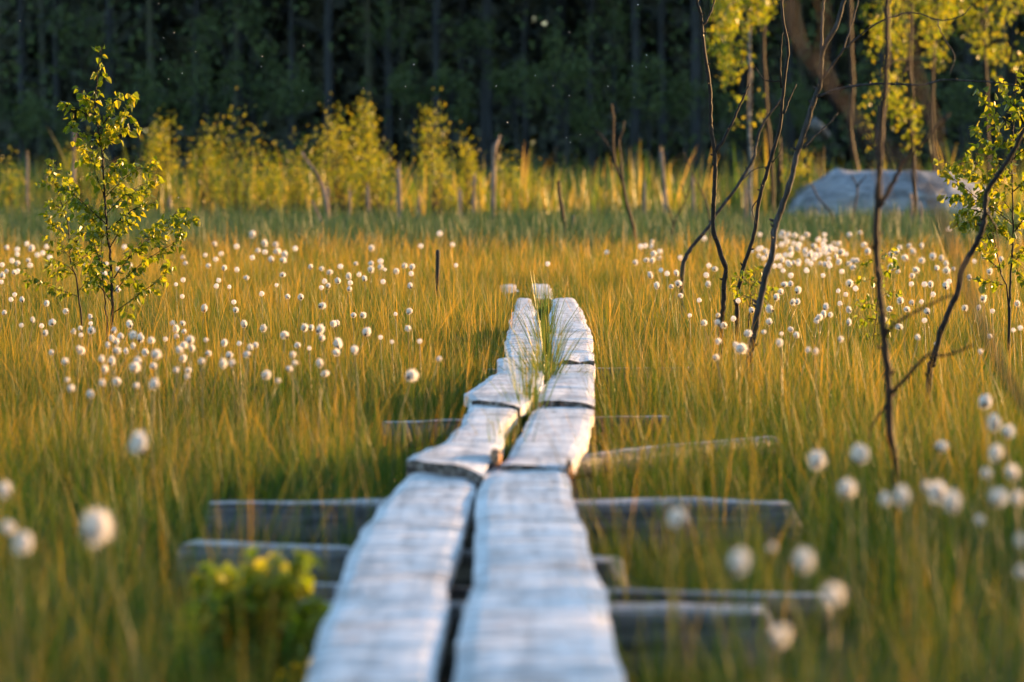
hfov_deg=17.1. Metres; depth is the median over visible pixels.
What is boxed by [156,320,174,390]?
cottongrass
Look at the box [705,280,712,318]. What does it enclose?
cottongrass
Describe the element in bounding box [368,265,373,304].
cottongrass
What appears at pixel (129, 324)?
cottongrass
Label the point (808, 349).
cottongrass
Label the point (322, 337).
cottongrass
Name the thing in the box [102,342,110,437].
cottongrass
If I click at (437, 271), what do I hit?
marker post
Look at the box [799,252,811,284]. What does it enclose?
cottongrass
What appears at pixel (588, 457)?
sleeper log
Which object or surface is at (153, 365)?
cottongrass
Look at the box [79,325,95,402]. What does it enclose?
cottongrass
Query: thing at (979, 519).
cottongrass
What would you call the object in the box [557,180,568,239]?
dead stick
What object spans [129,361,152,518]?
cottongrass
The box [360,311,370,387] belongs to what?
cottongrass
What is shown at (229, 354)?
cottongrass
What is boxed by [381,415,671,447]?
sleeper log
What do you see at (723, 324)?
cottongrass
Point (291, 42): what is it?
pine tree
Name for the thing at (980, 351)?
cottongrass
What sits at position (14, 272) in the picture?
cottongrass
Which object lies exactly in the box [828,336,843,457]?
cottongrass
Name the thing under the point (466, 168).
willow bush
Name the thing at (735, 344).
cottongrass
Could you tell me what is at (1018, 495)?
cottongrass
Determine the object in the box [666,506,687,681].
cottongrass
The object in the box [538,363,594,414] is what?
plank
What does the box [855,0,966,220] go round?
birch tree
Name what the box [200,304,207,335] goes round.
cottongrass
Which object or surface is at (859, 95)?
young tree
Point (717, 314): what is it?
cottongrass
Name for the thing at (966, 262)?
bare tree
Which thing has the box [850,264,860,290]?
cottongrass
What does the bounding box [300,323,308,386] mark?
cottongrass
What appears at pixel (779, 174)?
dead stump
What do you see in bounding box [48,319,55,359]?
cottongrass
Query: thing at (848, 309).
cottongrass
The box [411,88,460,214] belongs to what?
willow bush
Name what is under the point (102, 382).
cottongrass
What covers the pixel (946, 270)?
cottongrass
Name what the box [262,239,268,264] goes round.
cottongrass
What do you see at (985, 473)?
cottongrass
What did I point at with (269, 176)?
willow bush
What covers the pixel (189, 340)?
cottongrass
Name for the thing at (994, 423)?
cottongrass
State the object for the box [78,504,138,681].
cottongrass
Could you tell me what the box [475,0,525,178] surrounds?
pine tree
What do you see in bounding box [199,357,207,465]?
cottongrass
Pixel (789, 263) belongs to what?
cottongrass
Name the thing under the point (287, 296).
cottongrass
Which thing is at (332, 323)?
cottongrass
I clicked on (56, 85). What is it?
spruce tree
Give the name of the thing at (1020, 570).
cottongrass
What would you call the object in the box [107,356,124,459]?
cottongrass
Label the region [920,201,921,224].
dead stump
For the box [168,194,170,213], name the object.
dead stump
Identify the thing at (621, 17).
young tree
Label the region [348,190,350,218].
dead stump
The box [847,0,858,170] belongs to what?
birch tree
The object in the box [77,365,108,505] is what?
cottongrass
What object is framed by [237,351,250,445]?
cottongrass
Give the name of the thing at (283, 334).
cottongrass
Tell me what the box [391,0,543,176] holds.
spruce tree
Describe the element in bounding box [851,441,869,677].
cottongrass
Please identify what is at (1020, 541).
cottongrass
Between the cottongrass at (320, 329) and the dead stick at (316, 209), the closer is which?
the cottongrass at (320, 329)
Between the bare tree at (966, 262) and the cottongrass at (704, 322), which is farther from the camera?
the cottongrass at (704, 322)
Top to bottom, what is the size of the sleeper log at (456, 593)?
0.089 m
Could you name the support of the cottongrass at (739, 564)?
on the ground at (577, 496)
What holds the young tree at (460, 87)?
on the ground at (577, 496)
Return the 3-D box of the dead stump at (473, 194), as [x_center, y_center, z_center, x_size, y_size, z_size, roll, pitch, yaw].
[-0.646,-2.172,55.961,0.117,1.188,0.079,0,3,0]
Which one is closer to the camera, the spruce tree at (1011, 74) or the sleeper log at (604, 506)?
the sleeper log at (604, 506)
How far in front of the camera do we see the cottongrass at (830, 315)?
14.11 m
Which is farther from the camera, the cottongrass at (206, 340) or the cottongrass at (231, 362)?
the cottongrass at (206, 340)
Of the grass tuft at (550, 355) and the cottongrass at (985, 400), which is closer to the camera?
the cottongrass at (985, 400)
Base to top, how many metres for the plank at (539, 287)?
0.048 m
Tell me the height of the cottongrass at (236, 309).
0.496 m
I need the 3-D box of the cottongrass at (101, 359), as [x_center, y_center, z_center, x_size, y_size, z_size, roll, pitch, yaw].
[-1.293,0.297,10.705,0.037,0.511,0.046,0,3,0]
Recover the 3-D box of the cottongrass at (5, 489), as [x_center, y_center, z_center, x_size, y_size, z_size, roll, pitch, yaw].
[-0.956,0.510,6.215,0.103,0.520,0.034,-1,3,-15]
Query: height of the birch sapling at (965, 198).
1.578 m
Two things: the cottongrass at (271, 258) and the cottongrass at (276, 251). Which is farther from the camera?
the cottongrass at (276, 251)
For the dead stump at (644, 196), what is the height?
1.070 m
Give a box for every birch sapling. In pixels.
[19,158,106,357]
[57,45,200,359]
[933,70,1023,395]
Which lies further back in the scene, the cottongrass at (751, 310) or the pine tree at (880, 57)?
the pine tree at (880, 57)
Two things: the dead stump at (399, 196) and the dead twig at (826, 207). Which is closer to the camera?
the dead twig at (826, 207)
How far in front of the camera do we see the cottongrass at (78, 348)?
11.26 m
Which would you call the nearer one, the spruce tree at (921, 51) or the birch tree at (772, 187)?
the birch tree at (772, 187)
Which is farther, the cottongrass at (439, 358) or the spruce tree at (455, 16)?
the spruce tree at (455, 16)
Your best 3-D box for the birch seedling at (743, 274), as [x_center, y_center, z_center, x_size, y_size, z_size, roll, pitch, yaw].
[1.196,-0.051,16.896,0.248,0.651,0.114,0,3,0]
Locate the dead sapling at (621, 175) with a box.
[595,103,636,245]
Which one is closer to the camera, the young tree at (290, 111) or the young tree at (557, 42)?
the young tree at (290, 111)
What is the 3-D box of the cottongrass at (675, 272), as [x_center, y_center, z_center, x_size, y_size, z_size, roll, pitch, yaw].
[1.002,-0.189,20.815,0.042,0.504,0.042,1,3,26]
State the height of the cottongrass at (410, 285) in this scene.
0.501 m
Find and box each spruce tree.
[0,0,129,176]
[83,0,225,176]
[166,0,309,174]
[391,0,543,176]
[492,0,642,175]
[666,0,824,179]
[756,0,901,172]
[843,0,1006,171]
[924,0,1023,175]
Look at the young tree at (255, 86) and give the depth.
113.54 m
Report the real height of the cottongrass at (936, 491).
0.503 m
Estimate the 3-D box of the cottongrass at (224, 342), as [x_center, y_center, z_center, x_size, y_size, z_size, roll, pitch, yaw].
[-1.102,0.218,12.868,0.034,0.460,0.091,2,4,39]
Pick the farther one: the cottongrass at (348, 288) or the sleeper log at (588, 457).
the cottongrass at (348, 288)
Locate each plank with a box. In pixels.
[306,472,476,681]
[407,404,518,485]
[454,466,624,681]
[464,357,543,416]
[500,406,593,473]
[504,298,541,358]
[532,284,552,303]
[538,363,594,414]
[548,298,593,365]
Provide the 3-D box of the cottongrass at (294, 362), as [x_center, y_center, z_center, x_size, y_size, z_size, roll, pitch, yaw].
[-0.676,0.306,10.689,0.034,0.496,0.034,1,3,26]
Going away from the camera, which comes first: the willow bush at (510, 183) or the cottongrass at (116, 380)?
the cottongrass at (116, 380)
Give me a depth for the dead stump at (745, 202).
53.93 m
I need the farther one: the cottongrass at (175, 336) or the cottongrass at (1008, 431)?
the cottongrass at (175, 336)
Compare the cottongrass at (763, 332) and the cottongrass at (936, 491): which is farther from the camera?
the cottongrass at (763, 332)
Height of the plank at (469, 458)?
0.049 m
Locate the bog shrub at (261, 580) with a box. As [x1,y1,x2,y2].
[162,545,332,681]
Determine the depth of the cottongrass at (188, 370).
10.85 m
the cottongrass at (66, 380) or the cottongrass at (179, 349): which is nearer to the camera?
the cottongrass at (66, 380)
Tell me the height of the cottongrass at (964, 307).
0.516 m
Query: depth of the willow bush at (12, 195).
61.96 m
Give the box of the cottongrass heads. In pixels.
[0,231,1022,423]
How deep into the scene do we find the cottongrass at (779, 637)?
4.29 m
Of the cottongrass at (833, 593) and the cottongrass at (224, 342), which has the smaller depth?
the cottongrass at (833, 593)
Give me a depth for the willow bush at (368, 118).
61.87 m
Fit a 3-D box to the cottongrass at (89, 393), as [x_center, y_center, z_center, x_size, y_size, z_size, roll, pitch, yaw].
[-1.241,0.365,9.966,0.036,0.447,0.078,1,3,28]
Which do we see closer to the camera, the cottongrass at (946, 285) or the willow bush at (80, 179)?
the cottongrass at (946, 285)
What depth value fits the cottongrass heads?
22.70 m
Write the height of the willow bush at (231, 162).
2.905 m
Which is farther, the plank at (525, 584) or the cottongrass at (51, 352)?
the cottongrass at (51, 352)
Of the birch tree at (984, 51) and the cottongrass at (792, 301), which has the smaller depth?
the cottongrass at (792, 301)
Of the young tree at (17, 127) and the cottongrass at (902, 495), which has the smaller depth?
the cottongrass at (902, 495)
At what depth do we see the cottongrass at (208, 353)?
11.83 m
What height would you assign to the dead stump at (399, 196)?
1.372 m
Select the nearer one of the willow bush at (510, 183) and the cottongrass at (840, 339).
the cottongrass at (840, 339)
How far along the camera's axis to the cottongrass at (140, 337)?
13.27 m
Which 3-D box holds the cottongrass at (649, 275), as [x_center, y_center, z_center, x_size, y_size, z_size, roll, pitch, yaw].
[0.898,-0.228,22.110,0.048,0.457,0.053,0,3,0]
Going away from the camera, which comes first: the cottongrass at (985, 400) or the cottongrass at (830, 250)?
the cottongrass at (985, 400)
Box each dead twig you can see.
[666,178,691,240]
[682,150,711,257]
[811,184,834,221]
[850,175,866,227]
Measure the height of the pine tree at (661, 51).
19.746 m
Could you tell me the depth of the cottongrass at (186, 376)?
10.13 m
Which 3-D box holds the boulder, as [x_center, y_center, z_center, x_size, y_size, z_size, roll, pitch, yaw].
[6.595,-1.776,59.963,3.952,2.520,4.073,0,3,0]
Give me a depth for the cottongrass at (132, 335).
12.28 m
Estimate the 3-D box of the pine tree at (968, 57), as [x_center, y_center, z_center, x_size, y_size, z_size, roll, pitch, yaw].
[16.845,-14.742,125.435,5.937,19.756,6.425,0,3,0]
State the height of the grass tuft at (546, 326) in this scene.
0.483 m
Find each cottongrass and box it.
[0,272,7,318]
[0,480,12,509]
[0,520,28,681]
[12,269,16,303]
[12,531,33,681]
[19,296,25,358]
[24,245,34,269]
[25,329,47,428]
[26,316,34,410]
[43,377,69,484]
[44,300,53,365]
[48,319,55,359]
[49,350,62,432]
[61,358,67,495]
[63,307,68,358]
[66,384,77,532]
[68,328,75,374]
[74,345,80,449]
[77,346,90,405]
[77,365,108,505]
[78,390,93,530]
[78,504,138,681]
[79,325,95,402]
[86,314,92,380]
[94,355,104,464]
[99,379,108,506]
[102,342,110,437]
[104,335,114,459]
[106,338,119,413]
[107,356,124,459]
[109,347,127,447]
[110,347,120,462]
[111,327,126,430]
[112,377,123,461]
[114,319,132,422]
[117,332,129,394]
[126,382,138,519]
[128,430,149,631]
[129,330,151,441]
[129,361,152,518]
[130,332,143,431]
[131,343,150,413]
[134,356,152,508]
[142,349,148,460]
[146,362,156,494]
[147,336,162,444]
[149,378,167,560]
[151,348,162,495]
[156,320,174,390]
[167,333,178,382]
[167,367,191,470]
[170,342,187,432]
[171,346,183,476]
[172,324,184,418]
[173,367,190,520]
[179,321,188,366]
[180,353,187,441]
[181,329,186,426]
[183,334,195,465]
[183,373,189,492]
[188,344,196,461]
[190,350,211,452]
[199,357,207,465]
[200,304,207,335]
[202,338,208,440]
[211,339,226,420]
[218,359,245,474]
[222,265,226,301]
[226,351,241,436]
[229,359,246,455]
[232,307,254,362]
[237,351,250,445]
[240,319,247,350]
[243,275,250,310]
[244,344,252,467]
[249,230,255,251]
[253,343,263,450]
[257,378,280,499]
[259,324,266,356]
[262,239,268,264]
[262,370,270,491]
[268,256,274,278]
[273,248,281,260]
[275,257,286,279]
[279,273,284,308]
[280,251,287,282]
[280,332,288,374]
[285,294,291,338]
[286,366,311,500]
[290,351,295,464]
[292,360,302,481]
[295,341,302,447]
[297,293,303,349]
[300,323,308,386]
[307,324,314,364]
[315,324,329,446]
[316,302,326,337]
[316,358,322,442]
[318,371,328,468]
[320,334,327,418]
[323,282,330,319]
[330,320,345,358]
[332,349,345,425]
[333,338,343,421]
[335,277,344,329]
[342,286,351,320]
[346,273,351,301]
[346,326,371,394]
[350,312,355,343]
[350,345,358,459]
[352,347,361,467]
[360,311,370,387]
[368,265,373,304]
[369,245,374,260]
[377,264,383,282]
[393,268,398,286]
[393,369,419,483]
[405,283,412,330]
[405,326,410,366]
[406,308,412,392]
[409,264,414,307]
[423,356,441,444]
[500,284,518,296]
[643,258,649,288]
[647,272,652,323]
[648,251,656,277]
[650,257,655,276]
[650,281,659,334]
[666,280,681,338]
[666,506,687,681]
[667,284,673,329]
[673,270,678,318]
[678,293,689,321]
[700,319,714,369]
[701,313,719,370]
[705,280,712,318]
[711,319,720,383]
[713,354,726,480]
[715,338,723,435]
[719,322,726,418]
[727,547,769,681]
[733,341,737,407]
[734,343,747,436]
[743,329,751,414]
[748,307,756,356]
[760,330,775,462]
[765,304,773,339]
[765,318,773,395]
[766,293,779,336]
[768,543,810,681]
[768,624,789,681]
[776,288,783,334]
[776,338,782,470]
[777,332,798,453]
[780,230,785,252]
[780,257,784,289]
[781,282,788,328]
[781,298,800,355]
[782,298,795,330]
[783,281,793,323]
[784,450,827,670]
[786,261,791,288]
[787,326,793,388]
[788,286,800,333]
[790,347,811,484]
[792,546,815,681]
[795,244,802,266]
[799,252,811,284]
[809,303,828,342]
[812,317,818,362]
[813,310,825,373]
[813,348,825,481]
[816,314,822,372]
[822,582,846,681]
[827,246,832,253]
[827,311,832,380]
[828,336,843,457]
[836,258,841,298]
[837,476,863,681]
[838,249,844,272]
[845,279,852,305]
[845,306,851,341]
[846,318,851,355]
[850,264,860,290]
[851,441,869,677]
[863,248,870,290]
[880,491,918,681]
[882,323,902,394]
[886,306,892,326]
[893,485,946,681]
[897,297,904,333]
[901,254,908,282]
[902,306,909,401]
[902,440,948,647]
[904,334,920,433]
[909,299,916,333]
[910,481,930,681]
[912,266,919,272]
[912,479,947,680]
[915,257,925,285]
[924,308,930,355]
[927,281,933,334]
[929,252,938,275]
[941,487,965,681]
[942,281,949,299]
[943,260,949,285]
[943,267,950,307]
[953,468,991,658]
[962,304,980,366]
[969,334,992,410]
[969,514,984,681]
[971,444,1003,681]
[974,393,992,573]
[978,349,1005,443]
[980,295,990,355]
[984,412,1001,623]
[987,268,999,303]
[988,489,1009,681]
[990,533,1023,681]
[1001,424,1021,647]
[1006,464,1020,681]
[1010,488,1023,533]
[1014,566,1023,620]
[1015,300,1020,341]
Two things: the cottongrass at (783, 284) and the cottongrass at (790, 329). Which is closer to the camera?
the cottongrass at (790, 329)
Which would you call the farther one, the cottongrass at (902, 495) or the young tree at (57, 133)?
the young tree at (57, 133)
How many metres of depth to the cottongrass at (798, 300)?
15.91 m
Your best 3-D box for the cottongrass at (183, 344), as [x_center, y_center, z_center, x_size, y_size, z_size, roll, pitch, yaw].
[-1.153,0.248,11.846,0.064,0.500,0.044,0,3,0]
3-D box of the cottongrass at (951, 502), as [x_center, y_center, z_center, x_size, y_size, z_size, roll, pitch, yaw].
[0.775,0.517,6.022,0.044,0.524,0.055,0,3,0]
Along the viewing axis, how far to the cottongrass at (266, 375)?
10.05 m
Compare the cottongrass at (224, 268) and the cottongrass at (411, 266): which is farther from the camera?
the cottongrass at (411, 266)
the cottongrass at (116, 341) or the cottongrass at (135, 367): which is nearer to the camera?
the cottongrass at (135, 367)
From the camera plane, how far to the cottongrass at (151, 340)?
11.88 m
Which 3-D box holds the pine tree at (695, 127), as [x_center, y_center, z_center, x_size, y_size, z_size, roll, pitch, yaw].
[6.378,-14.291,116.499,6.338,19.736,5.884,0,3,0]
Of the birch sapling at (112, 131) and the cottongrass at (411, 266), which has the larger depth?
the cottongrass at (411, 266)
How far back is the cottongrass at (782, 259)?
24.31 m
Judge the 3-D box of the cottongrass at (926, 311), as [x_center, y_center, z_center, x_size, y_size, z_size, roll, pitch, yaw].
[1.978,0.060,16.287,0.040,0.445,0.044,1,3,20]
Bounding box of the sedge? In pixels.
[0,151,1023,272]
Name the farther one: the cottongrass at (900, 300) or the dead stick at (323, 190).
the dead stick at (323, 190)
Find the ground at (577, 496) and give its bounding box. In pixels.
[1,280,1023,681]
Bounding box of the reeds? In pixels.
[0,125,1023,221]
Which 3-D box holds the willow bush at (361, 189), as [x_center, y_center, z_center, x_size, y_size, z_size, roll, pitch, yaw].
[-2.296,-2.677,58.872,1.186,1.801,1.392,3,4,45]
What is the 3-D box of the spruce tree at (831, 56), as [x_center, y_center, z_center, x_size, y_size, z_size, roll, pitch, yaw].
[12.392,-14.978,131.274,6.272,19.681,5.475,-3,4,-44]
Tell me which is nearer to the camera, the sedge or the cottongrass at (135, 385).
the cottongrass at (135, 385)
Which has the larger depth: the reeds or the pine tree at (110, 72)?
the pine tree at (110, 72)
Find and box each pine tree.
[18,0,47,174]
[75,0,131,174]
[180,0,215,174]
[255,0,323,178]
[317,0,338,175]
[354,0,399,174]
[408,0,447,176]
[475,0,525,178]
[499,0,545,176]
[570,0,615,175]
[607,0,645,178]
[656,0,690,179]
[684,0,717,177]
[771,0,810,175]
[854,2,916,169]
[956,0,993,170]
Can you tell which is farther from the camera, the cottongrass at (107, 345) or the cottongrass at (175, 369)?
the cottongrass at (107, 345)
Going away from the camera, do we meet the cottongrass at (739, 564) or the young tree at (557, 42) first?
the cottongrass at (739, 564)
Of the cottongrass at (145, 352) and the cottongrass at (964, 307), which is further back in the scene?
the cottongrass at (964, 307)
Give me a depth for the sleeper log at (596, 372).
15.42 m
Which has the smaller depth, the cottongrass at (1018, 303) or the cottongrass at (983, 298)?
the cottongrass at (983, 298)
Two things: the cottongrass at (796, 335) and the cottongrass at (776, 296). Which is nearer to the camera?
the cottongrass at (796, 335)
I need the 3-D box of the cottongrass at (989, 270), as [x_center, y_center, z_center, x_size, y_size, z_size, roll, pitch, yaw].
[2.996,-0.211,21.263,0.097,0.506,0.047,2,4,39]
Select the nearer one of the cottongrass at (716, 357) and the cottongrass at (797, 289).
the cottongrass at (716, 357)
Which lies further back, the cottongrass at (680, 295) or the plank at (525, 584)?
the cottongrass at (680, 295)
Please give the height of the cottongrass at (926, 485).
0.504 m
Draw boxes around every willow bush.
[0,145,33,214]
[59,127,110,216]
[130,105,198,210]
[180,114,233,217]
[189,87,282,218]
[241,141,290,215]
[262,127,322,222]
[294,92,381,217]
[333,134,420,216]
[338,91,389,215]
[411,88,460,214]
[412,127,468,220]
[448,127,486,218]
[496,146,524,212]
[516,158,554,214]
[774,140,818,206]
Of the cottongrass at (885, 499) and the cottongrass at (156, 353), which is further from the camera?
the cottongrass at (156, 353)
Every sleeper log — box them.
[176,539,629,599]
[201,497,805,561]
[246,600,786,681]
[300,582,833,634]
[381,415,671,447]
[476,436,778,489]
[481,367,692,384]
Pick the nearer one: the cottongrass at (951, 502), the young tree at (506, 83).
the cottongrass at (951, 502)
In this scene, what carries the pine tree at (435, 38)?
on the ground at (577, 496)
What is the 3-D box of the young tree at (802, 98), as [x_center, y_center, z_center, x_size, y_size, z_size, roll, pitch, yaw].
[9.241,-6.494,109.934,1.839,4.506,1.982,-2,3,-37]
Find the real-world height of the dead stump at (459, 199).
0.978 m
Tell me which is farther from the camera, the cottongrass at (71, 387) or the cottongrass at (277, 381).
the cottongrass at (277, 381)
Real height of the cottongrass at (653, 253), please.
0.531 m
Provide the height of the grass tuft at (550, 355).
0.500 m
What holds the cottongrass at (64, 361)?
on the ground at (577, 496)
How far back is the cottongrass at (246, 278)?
20.91 m
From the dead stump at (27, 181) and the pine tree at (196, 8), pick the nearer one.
the dead stump at (27, 181)
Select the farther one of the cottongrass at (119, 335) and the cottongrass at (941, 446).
the cottongrass at (119, 335)
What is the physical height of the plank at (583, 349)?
0.050 m
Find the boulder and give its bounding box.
[783,168,995,223]
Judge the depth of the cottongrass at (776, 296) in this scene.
16.20 m
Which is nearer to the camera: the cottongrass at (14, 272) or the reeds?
the cottongrass at (14, 272)
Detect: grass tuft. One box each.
[447,323,563,438]
[456,297,602,405]
[465,399,540,463]
[491,279,590,365]
[513,272,565,327]
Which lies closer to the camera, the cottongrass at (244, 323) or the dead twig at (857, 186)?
the cottongrass at (244, 323)
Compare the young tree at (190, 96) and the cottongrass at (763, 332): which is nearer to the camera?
the cottongrass at (763, 332)
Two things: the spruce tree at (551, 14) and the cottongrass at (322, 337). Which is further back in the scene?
the spruce tree at (551, 14)
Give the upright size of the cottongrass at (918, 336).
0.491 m
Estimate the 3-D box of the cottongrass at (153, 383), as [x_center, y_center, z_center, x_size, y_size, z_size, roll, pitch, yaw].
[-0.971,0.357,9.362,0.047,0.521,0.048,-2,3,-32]
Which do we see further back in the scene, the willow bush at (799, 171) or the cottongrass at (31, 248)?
the willow bush at (799, 171)
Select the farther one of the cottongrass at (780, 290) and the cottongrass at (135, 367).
the cottongrass at (780, 290)
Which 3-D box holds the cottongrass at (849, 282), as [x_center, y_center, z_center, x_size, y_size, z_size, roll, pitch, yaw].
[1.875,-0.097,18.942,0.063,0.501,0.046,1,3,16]
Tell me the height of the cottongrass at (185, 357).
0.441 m
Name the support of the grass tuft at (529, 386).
on the ground at (577, 496)
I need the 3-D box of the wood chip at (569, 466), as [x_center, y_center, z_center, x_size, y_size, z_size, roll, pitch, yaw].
[0.155,0.351,9.192,0.025,0.070,0.216,0,3,0]
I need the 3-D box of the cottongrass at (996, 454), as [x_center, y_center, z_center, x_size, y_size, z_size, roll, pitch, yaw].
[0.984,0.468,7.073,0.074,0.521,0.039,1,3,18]
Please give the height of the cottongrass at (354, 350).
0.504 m
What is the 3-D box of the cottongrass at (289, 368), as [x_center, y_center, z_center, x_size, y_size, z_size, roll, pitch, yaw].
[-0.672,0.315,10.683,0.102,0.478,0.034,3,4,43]
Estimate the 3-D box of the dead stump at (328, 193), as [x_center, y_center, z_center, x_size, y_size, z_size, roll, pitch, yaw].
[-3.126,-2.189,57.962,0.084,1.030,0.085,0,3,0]
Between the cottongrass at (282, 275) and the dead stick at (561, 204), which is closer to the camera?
the cottongrass at (282, 275)
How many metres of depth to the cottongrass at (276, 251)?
28.83 m
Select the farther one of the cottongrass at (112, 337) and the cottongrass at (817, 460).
the cottongrass at (112, 337)
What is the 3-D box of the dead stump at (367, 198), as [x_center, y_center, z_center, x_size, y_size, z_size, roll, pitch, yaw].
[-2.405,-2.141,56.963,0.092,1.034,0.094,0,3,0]
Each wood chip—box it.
[490,448,501,466]
[565,457,573,483]
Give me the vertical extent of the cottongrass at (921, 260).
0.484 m
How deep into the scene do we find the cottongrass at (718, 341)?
12.50 m
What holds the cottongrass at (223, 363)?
on the ground at (577, 496)
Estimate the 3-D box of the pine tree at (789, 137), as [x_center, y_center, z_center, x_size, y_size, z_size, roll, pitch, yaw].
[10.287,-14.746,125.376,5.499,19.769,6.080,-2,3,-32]
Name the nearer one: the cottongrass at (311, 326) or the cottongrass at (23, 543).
the cottongrass at (23, 543)
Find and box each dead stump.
[26,150,28,214]
[71,132,75,213]
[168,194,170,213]
[326,183,329,215]
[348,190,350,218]
[366,184,369,219]
[396,161,402,222]
[418,194,420,216]
[458,186,462,218]
[471,172,475,214]
[491,135,499,219]
[643,181,646,215]
[659,145,668,215]
[691,176,695,215]
[744,184,746,228]
[775,136,782,209]
[910,193,912,225]
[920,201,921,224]
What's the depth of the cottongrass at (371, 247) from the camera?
27.60 m
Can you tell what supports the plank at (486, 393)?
on the plank at (469, 458)
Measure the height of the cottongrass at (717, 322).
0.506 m
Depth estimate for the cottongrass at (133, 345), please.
12.11 m
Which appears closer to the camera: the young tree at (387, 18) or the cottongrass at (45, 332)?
the cottongrass at (45, 332)
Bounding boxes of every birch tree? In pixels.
[705,0,785,228]
[753,0,776,215]
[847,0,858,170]
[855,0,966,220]
[912,0,966,171]
[946,0,1023,213]
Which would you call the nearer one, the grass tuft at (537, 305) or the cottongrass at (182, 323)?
the cottongrass at (182, 323)
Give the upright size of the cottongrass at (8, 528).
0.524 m
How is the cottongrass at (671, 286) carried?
on the ground at (577, 496)
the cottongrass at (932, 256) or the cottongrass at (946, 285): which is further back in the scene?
the cottongrass at (932, 256)
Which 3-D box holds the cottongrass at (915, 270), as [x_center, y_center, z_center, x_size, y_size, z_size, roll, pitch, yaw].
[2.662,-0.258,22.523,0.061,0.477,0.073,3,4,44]
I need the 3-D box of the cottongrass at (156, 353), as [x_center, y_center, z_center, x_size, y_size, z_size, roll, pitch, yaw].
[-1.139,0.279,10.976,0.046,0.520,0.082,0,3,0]
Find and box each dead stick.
[301,152,328,219]
[311,199,323,225]
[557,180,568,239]
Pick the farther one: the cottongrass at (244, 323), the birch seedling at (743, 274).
the birch seedling at (743, 274)
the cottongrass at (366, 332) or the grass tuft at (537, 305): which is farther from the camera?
the grass tuft at (537, 305)
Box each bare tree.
[696,0,749,386]
[733,0,796,337]
[746,0,1023,419]
[867,0,974,544]
[924,126,1023,460]
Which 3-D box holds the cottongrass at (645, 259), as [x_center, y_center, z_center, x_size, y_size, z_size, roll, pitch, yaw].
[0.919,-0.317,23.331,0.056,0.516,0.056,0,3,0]
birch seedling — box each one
[729,265,779,343]
[853,247,902,351]
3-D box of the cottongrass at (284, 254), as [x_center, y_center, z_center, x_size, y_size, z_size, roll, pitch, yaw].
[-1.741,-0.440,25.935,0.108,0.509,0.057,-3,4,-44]
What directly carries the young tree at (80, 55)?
on the ground at (577, 496)
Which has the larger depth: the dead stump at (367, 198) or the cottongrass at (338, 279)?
the dead stump at (367, 198)
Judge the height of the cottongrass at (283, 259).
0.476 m
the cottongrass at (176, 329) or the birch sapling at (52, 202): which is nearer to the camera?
the cottongrass at (176, 329)
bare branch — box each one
[679,96,781,330]
[784,0,1023,408]
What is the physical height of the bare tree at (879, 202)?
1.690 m
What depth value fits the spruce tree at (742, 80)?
129.48 m
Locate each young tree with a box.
[0,70,56,170]
[16,94,75,176]
[39,0,127,170]
[96,59,183,178]
[157,40,245,165]
[185,0,275,171]
[217,34,289,172]
[263,50,326,169]
[341,0,432,170]
[381,60,443,178]
[428,61,478,174]
[448,9,503,181]
[488,53,537,176]
[542,18,568,173]
[558,88,629,176]
[573,0,639,172]
[614,43,686,186]
[652,69,711,174]
[712,72,774,164]
[768,70,834,178]
[839,64,906,169]
[917,58,993,174]
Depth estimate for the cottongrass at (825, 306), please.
16.34 m
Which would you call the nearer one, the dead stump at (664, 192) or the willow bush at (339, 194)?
the dead stump at (664, 192)
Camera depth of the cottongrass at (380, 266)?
22.89 m
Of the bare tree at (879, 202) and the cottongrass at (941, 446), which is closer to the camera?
the cottongrass at (941, 446)
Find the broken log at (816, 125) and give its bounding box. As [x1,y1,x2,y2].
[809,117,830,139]
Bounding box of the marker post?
[435,250,439,306]
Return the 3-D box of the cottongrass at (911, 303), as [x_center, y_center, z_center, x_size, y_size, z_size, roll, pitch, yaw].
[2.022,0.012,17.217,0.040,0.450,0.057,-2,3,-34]
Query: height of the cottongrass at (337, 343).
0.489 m
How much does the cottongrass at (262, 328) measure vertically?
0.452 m
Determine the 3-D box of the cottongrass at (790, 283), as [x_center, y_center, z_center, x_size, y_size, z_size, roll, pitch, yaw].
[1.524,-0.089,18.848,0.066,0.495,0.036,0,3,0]
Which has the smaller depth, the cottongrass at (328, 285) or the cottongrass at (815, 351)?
the cottongrass at (815, 351)
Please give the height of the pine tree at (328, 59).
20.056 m
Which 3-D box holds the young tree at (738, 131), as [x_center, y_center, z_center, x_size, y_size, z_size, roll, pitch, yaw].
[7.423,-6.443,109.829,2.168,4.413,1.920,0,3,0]
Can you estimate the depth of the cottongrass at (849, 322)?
14.95 m
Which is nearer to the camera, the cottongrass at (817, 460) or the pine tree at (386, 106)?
the cottongrass at (817, 460)
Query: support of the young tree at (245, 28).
on the ground at (577, 496)
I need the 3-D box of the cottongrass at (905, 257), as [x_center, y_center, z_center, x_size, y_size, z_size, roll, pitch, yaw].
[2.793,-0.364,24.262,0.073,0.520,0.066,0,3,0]
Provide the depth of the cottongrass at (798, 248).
29.27 m
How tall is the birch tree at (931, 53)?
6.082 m
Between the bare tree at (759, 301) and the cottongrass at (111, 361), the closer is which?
the cottongrass at (111, 361)
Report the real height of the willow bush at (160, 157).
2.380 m
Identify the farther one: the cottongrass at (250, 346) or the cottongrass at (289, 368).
the cottongrass at (250, 346)
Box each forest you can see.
[0,0,1023,182]
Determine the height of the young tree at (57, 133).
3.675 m

